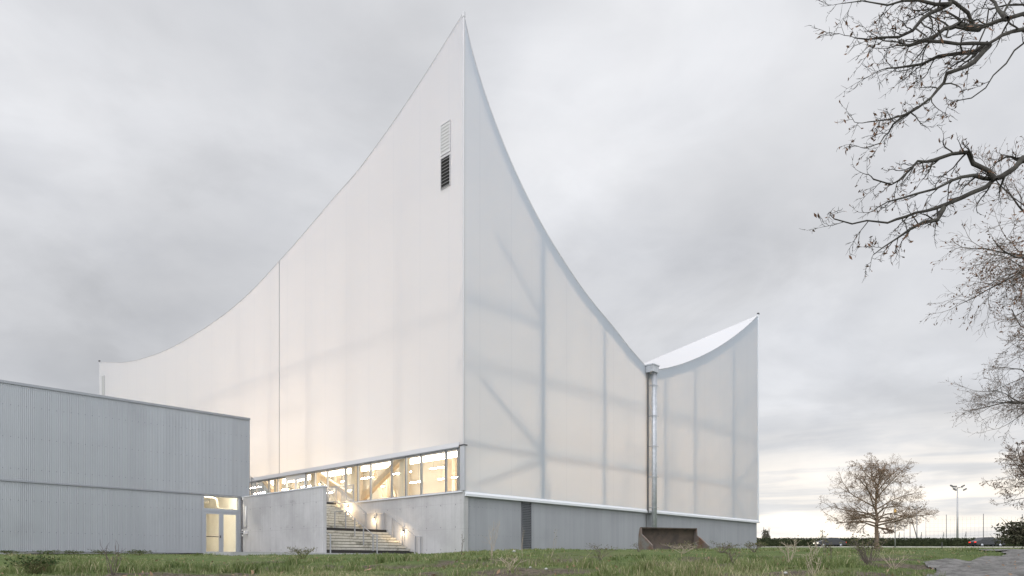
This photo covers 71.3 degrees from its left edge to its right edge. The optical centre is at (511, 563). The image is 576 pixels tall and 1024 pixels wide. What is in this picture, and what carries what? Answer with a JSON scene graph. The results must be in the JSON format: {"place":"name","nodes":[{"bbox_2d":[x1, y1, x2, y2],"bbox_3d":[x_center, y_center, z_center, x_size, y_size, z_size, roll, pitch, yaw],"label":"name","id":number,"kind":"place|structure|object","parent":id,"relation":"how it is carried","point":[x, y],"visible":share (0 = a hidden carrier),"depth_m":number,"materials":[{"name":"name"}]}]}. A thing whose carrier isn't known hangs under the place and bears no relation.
{"place":"outdoors","nodes":[
{"label":"outdoors","id":0,"kind":"place"},
{"bbox_2d":[0,547,1018,575],"bbox_3d":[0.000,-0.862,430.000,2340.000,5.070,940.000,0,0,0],"label":"ground","id":1,"kind":"structure","parent":0,"point":[912,567],"depth_m":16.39,"materials":[{"name":"green plant"}]},
{"bbox_2d":[0,550,25,554],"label":"weed clump","id":2,"kind":"object","parent":1,"relation":"on","point":[10,552],"visible":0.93,"depth_m":28.89,"materials":[{"name":"green plant"}]},
{"bbox_2d":[4,552,67,573],"bbox_3d":[-7.446,0.005,11.127,0.852,0.366,0.628,0,0,0],"label":"weed clump","id":3,"kind":"object","parent":1,"relation":"on","point":[28,564],"visible":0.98,"depth_m":11.10,"materials":[{"name":"green plant"}]},
{"bbox_2d":[27,549,63,554],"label":"weed clump","id":4,"kind":"object","parent":1,"relation":"on","point":[38,551],"visible":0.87,"depth_m":29.52,"materials":[{"name":"green plant"}]},
{"bbox_2d":[59,550,84,554],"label":"weed clump","id":5,"kind":"object","parent":1,"relation":"on","point":[69,551],"visible":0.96,"depth_m":30.11,"materials":[{"name":"green plant"}]},
{"bbox_2d":[80,549,118,554],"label":"weed clump","id":6,"kind":"object","parent":1,"relation":"on","point":[96,551],"visible":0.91,"depth_m":30.22,"materials":[{"name":"green plant"}]},
{"bbox_2d":[100,539,124,575],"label":"bare shrub","id":7,"kind":"object","parent":1,"relation":"on","point":[110,566],"visible":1,"depth_m":11.04,"materials":[{"name":"brown plant"}]},
{"bbox_2d":[0,380,249,553],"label":"annex building","id":8,"kind":"structure","parent":1,"relation":"on","point":[86,473],"depth_m":35.83,"materials":[{"name":"grey metal"}]},
{"bbox_2d":[204,511,220,551],"bbox_3d":[-16.568,-1.684,39.452,0.142,2.350,0.964,0,0,44],"label":"door leaf","id":9,"kind":"structure","parent":8,"relation":"in","point":[205,512],"depth_m":39.38,"materials":[{"name":"grey"}]},
{"bbox_2d":[221,512,239,551],"bbox_3d":[-15.853,-1.684,40.162,0.123,2.350,1.027,0,0,44],"label":"door leaf","id":10,"kind":"structure","parent":8,"relation":"in","point":[222,513],"depth_m":39.87,"materials":[{"name":"grey"}]},
{"bbox_2d":[122,549,152,554],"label":"weed clump","id":11,"kind":"object","parent":1,"relation":"on","point":[139,551],"visible":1,"depth_m":25.32,"materials":[{"name":"green plant"}]},
{"bbox_2d":[241,485,327,552],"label":"concrete wall","id":12,"kind":"structure","parent":1,"relation":"on","point":[280,521],"depth_m":37.13,"materials":[{"name":"grey concrete"}]},
{"bbox_2d":[241,500,242,551],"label":"drain pipe","id":13,"kind":"object","parent":12,"relation":"attached to","point":[242,526],"visible":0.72,"depth_m":40.51,"materials":[{"name":"grey metal"}]},
{"bbox_2d":[245,506,246,526],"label":"wall light","id":14,"kind":"object","parent":12,"relation":"attached to","point":[245,516],"visible":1,"depth_m":40.12,"materials":[{"name":"grey plastic"}]},
{"bbox_2d":[286,545,314,558],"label":"weed clump","id":15,"kind":"object","parent":1,"relation":"on","point":[305,551],"visible":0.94,"depth_m":20.75,"materials":[{"name":"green plant"}]},
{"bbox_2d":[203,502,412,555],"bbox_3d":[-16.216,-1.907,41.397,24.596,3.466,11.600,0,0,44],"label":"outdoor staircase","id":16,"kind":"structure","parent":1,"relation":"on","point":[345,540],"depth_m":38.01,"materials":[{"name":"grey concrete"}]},
{"bbox_2d":[250,476,263,494],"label":"balustrade","id":17,"kind":"object","parent":16,"relation":"on","point":[255,482],"visible":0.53,"depth_m":44.59,"materials":[{"name":"grey metal"}]},
{"bbox_2d":[327,484,353,501],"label":"balustrade","id":18,"kind":"object","parent":16,"relation":"on","point":[343,493],"visible":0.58,"depth_m":42.86,"materials":[{"name":"grey metal"}]},
{"bbox_2d":[330,486,365,527],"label":"balustrade","id":19,"kind":"object","parent":16,"relation":"on","point":[355,505],"visible":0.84,"depth_m":41.68,"materials":[{"name":"grey metal"}]},
{"bbox_2d":[334,510,377,553],"bbox_3d":[-8.338,-1.659,37.988,3.989,2.400,0.050,0,0,44],"label":"handrail","id":20,"kind":"object","parent":16,"relation":"on","point":[363,531],"visible":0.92,"depth_m":37.45,"materials":[{"name":"grey metal"}]},
{"bbox_2d":[363,512,421,553],"bbox_3d":[-6.790,-1.669,39.958,5.363,2.420,0.050,0,0,44],"label":"handrail","id":21,"kind":"object","parent":16,"relation":"on","point":[392,529],"visible":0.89,"depth_m":39.60,"materials":[{"name":"grey metal"}]},
{"bbox_2d":[98,11,759,553],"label":"sports hall","id":22,"kind":"structure","parent":1,"relation":"on","point":[418,303],"depth_m":42.02,"materials":[{"name":"grey plastic"}]},
{"bbox_2d":[256,480,267,494],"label":"window","id":23,"kind":"structure","parent":22,"relation":"in","point":[262,480],"depth_m":51.15,"materials":[{"name":"grey metal"}]},
{"bbox_2d":[268,478,276,492],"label":"window","id":24,"kind":"structure","parent":22,"relation":"in","point":[274,478],"depth_m":49.90,"materials":[{"name":"grey metal"}]},
{"bbox_2d":[277,477,285,491],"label":"window","id":25,"kind":"structure","parent":22,"relation":"in","point":[281,477],"depth_m":49.01,"materials":[{"name":"grey metal"}]},
{"bbox_2d":[286,473,304,489],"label":"glazed door","id":26,"kind":"structure","parent":22,"relation":"in","point":[300,476],"depth_m":47.42,"materials":[{"name":"white metal"}]},
{"bbox_2d":[305,472,313,487],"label":"window","id":27,"kind":"structure","parent":22,"relation":"in","point":[306,474],"depth_m":46.50,"materials":[{"name":"grey metal"}]},
{"bbox_2d":[314,470,326,486],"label":"window","id":28,"kind":"structure","parent":22,"relation":"in","point":[315,473],"depth_m":45.73,"materials":[{"name":"grey metal"}]},
{"bbox_2d":[327,467,344,503],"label":"window","id":29,"kind":"structure","parent":22,"relation":"in","point":[341,467],"depth_m":44.72,"materials":[{"name":"grey metal"}]},
{"bbox_2d":[345,465,356,502],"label":"window","id":30,"kind":"structure","parent":22,"relation":"in","point":[353,465],"depth_m":43.35,"materials":[{"name":"grey metal"}]},
{"bbox_2d":[357,463,369,501],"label":"window","id":31,"kind":"structure","parent":22,"relation":"in","point":[365,463],"depth_m":42.43,"materials":[{"name":"grey metal"}]},
{"bbox_2d":[370,459,390,499],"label":"window","id":32,"kind":"structure","parent":22,"relation":"in","point":[371,463],"depth_m":41.53,"materials":[{"name":"grey metal"}]},
{"bbox_2d":[391,457,404,497],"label":"window","id":33,"kind":"structure","parent":22,"relation":"in","point":[401,457],"depth_m":40.16,"materials":[{"name":"grey metal"}]},
{"bbox_2d":[405,454,419,496],"bbox_3d":[-5.379,-4.757,38.888,1.323,2.214,0.142,0,0,44],"label":"window","id":34,"kind":"structure","parent":22,"relation":"in","point":[406,458],"depth_m":39.30,"materials":[{"name":"grey metal"}]},
{"bbox_2d":[420,450,444,494],"bbox_3d":[-4.174,-4.757,37.740,2.004,2.214,0.142,0,0,44],"label":"window","id":35,"kind":"structure","parent":22,"relation":"in","point":[421,455],"depth_m":38.35,"materials":[{"name":"grey metal"}]},
{"bbox_2d":[445,448,456,492],"bbox_3d":[-3.102,-4.757,36.719,0.955,2.214,0.142,0,0,44],"label":"window","id":36,"kind":"structure","parent":22,"relation":"in","point":[446,451],"depth_m":37.00,"materials":[{"name":"grey metal"}]},
{"bbox_2d":[457,448,459,490],"bbox_3d":[-2.675,-4.757,36.313,0.220,2.214,0.142,0,0,44],"label":"window","id":37,"kind":"structure","parent":22,"relation":"in","point":[458,449],"depth_m":36.32,"materials":[{"name":"grey metal"}]},
{"bbox_2d":[488,519,499,557],"bbox_3d":[-0.382,-0.528,15.938,0.531,0.925,0.452,0,0,-33],"label":"dry weed","id":38,"kind":"object","parent":1,"relation":"on","point":[492,539],"visible":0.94,"depth_m":15.93,"materials":[{"name":"beige plant"}]},
{"bbox_2d":[2,550,1015,575],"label":"fallen leaves","id":39,"kind":"object","parent":1,"relation":"on","point":[151,573],"visible":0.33,"depth_m":12.29,"materials":[{"name":"brown plant"}]},
{"bbox_2d":[489,557,528,570],"bbox_3d":[-0.010,0.009,10.116,0.479,0.232,0.482,0,0,23],"label":"dry weed","id":40,"kind":"object","parent":1,"relation":"on","point":[509,565],"visible":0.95,"depth_m":10.10,"materials":[{"name":"beige plant"}]},
{"bbox_2d":[582,543,617,559],"bbox_3d":[1.961,-0.266,16.268,0.743,0.422,0.630,0,0,44],"label":"bare shrub","id":41,"kind":"object","parent":1,"relation":"on","point":[599,550],"visible":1,"depth_m":16.27,"materials":[{"name":"brown plant"}]},
{"bbox_2d":[638,527,709,549],"bbox_3d":[7.229,-1.081,31.699,2.935,1.038,1.380,0,0,-20],"label":"basin","id":42,"kind":"object","parent":1,"relation":"on","point":[653,538],"visible":0.72,"depth_m":32.22,"materials":[{"name":"metal"}]},
{"bbox_2d":[662,540,701,553],"bbox_3d":[5.036,-0.470,20.923,1.268,0.408,0.917,0,0,-42],"label":"weed clump","id":43,"kind":"object","parent":1,"relation":"on","point":[684,552],"visible":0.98,"depth_m":20.93,"materials":[{"name":"beige plant"}]},
{"bbox_2d":[707,540,737,552],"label":"weed clump","id":44,"kind":"object","parent":1,"relation":"on","point":[726,547],"visible":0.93,"depth_m":22.57,"materials":[{"name":"brown"}]},
{"bbox_2d":[717,547,742,562],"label":"dry weed","id":45,"kind":"object","parent":1,"relation":"on","point":[730,554],"visible":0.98,"depth_m":13.08,"materials":[{"name":"brown plant"}]},
{"bbox_2d":[744,539,767,551],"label":"weed clump","id":46,"kind":"object","parent":1,"relation":"on","point":[750,545],"visible":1,"depth_m":22.13,"materials":[{"name":"brown"}]},
{"bbox_2d":[761,529,770,537],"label":"tree top","id":47,"kind":"object","parent":1,"relation":"on","point":[766,534],"visible":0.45,"depth_m":134.69,"materials":[{"name":"green plant"}]},
{"bbox_2d":[777,535,803,562],"bbox_3d":[5.434,-0.259,14.026,0.522,0.581,0.485,0,0,0],"label":"dry weed","id":48,"kind":"object","parent":1,"relation":"on","point":[779,548],"visible":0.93,"depth_m":14.01,"materials":[{"name":"beige plant"}]},
{"bbox_2d":[797,552,821,575],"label":"dry weed","id":49,"kind":"object","parent":1,"relation":"on","point":[811,563],"visible":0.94,"depth_m":9.44,"materials":[{"name":"beige plant"}]},
{"bbox_2d":[808,535,823,558],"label":"dry weed","id":50,"kind":"object","parent":1,"relation":"on","point":[810,548],"visible":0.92,"depth_m":13.86,"materials":[{"name":"beige plant"}]},
{"bbox_2d":[820,530,828,558],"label":"dry weed","id":51,"kind":"object","parent":1,"relation":"on","point":[823,538],"visible":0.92,"depth_m":14.50,"materials":[{"name":"brown plant"}]},
{"bbox_2d":[839,530,893,565],"bbox_3d":[6.736,-0.274,13.607,0.907,0.733,0.625,0,0,11],"label":"bare shrub","id":52,"kind":"object","parent":1,"relation":"on","point":[865,559],"visible":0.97,"depth_m":13.54,"materials":[{"name":"brown plant"}]},
{"bbox_2d":[816,452,939,548],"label":"oak tree","id":53,"kind":"object","parent":1,"relation":"on","point":[857,519],"visible":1,"depth_m":69.46,"materials":[{"name":"brown plant"}]},
{"bbox_2d":[757,537,1023,546],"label":"hedge","id":54,"kind":"object","parent":1,"relation":"on","point":[772,542],"visible":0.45,"depth_m":110.52,"materials":[{"name":"green plant"}]},
{"bbox_2d":[877,552,909,568],"bbox_3d":[6.815,-0.054,12.701,0.526,0.367,0.438,0,0,36],"label":"dry weed","id":55,"kind":"object","parent":1,"relation":"on","point":[892,561],"visible":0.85,"depth_m":12.71,"materials":[{"name":"beige plant"}]},
{"bbox_2d":[894,509,896,546],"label":"street lamp","id":56,"kind":"object","parent":1,"relation":"on","point":[895,530],"visible":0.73,"depth_m":103.92,"materials":[{"name":"grey metal"}]},
{"bbox_2d":[773,546,1023,547],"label":"kerb","id":57,"kind":"structure","parent":1,"relation":"on","point":[907,546],"depth_m":103.53,"materials":[{"name":"concrete"}]},
{"bbox_2d":[799,0,1023,276],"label":"oak tree","id":58,"kind":"object","parent":1,"relation":"on","point":[981,50],"visible":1,"depth_m":9.81,"materials":[{"name":"brown plant"}]},
{"bbox_2d":[799,547,1023,549],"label":"field grass","id":59,"kind":"structure","parent":1,"relation":"on","point":[931,547],"depth_m":79.43,"materials":[{"name":"green plant"}]},
{"bbox_2d":[912,506,921,536],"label":"floodlight mast","id":60,"kind":"object","parent":1,"relation":"on","point":[916,522],"visible":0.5,"depth_m":214.93,"materials":[{"name":"grey metal"}]},
{"bbox_2d":[950,485,966,537],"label":"floodlight mast","id":61,"kind":"object","parent":1,"relation":"on","point":[954,487],"visible":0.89,"depth_m":149.88,"materials":[{"name":"grey metal"}]},
{"bbox_2d":[919,136,1023,368],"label":"oak tree","id":62,"kind":"object","parent":1,"relation":"on","point":[1018,272],"visible":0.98,"depth_m":21.09,"materials":[{"name":"brown plant"}]},
{"bbox_2d":[946,285,1023,444],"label":"oak tree","id":63,"kind":"object","parent":1,"relation":"on","point":[1011,403],"visible":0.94,"depth_m":36.81,"materials":[{"name":"brown plant"}]},
{"bbox_2d":[979,440,1023,509],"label":"oak tree","id":64,"kind":"object","parent":1,"relation":"on","point":[1021,459],"visible":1,"depth_m":54.68,"materials":[{"name":"brown plant"}]},
{"bbox_2d":[991,517,1023,548],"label":"bush","id":65,"kind":"object","parent":1,"relation":"on","point":[1015,531],"visible":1,"depth_m":40.02,"materials":[{"name":"green plant"}]},
{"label":"net pole","id":66,"kind":"object","parent":1,"relation":"on","visible":0},
{"bbox_2d":[926,517,1015,537],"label":"ball net","id":67,"kind":"object","parent":66,"relation":"attached to","point":[958,527],"visible":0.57,"depth_m":139.98,"materials":[{"name":"grey"}]},
{"bbox_2d":[0,0,1023,539],"label":"sky","id":68,"kind":"structure","parent":0,"point":[159,159],"materials":[{"name":"grey"}]},
{"bbox_2d":[923,549,1023,575],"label":"gravel track","id":69,"kind":"structure","parent":0,"point":[979,566],"depth_m":12.56,"materials":[{"name":"grey gravel"}]},
{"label":"road","id":70,"kind":"structure","parent":0,"visible":0},
{"bbox_2d":[813,538,845,545],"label":"car","id":71,"kind":"object","parent":70,"relation":"on","point":[834,541],"visible":0.75,"depth_m":106.95,"materials":[{"name":"grey paint"}]},
{"bbox_2d":[969,537,1004,546],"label":"car","id":72,"kind":"object","parent":70,"relation":"on","point":[982,541],"visible":0.81,"depth_m":102.75,"materials":[{"name":"grey paint"}]}
]}

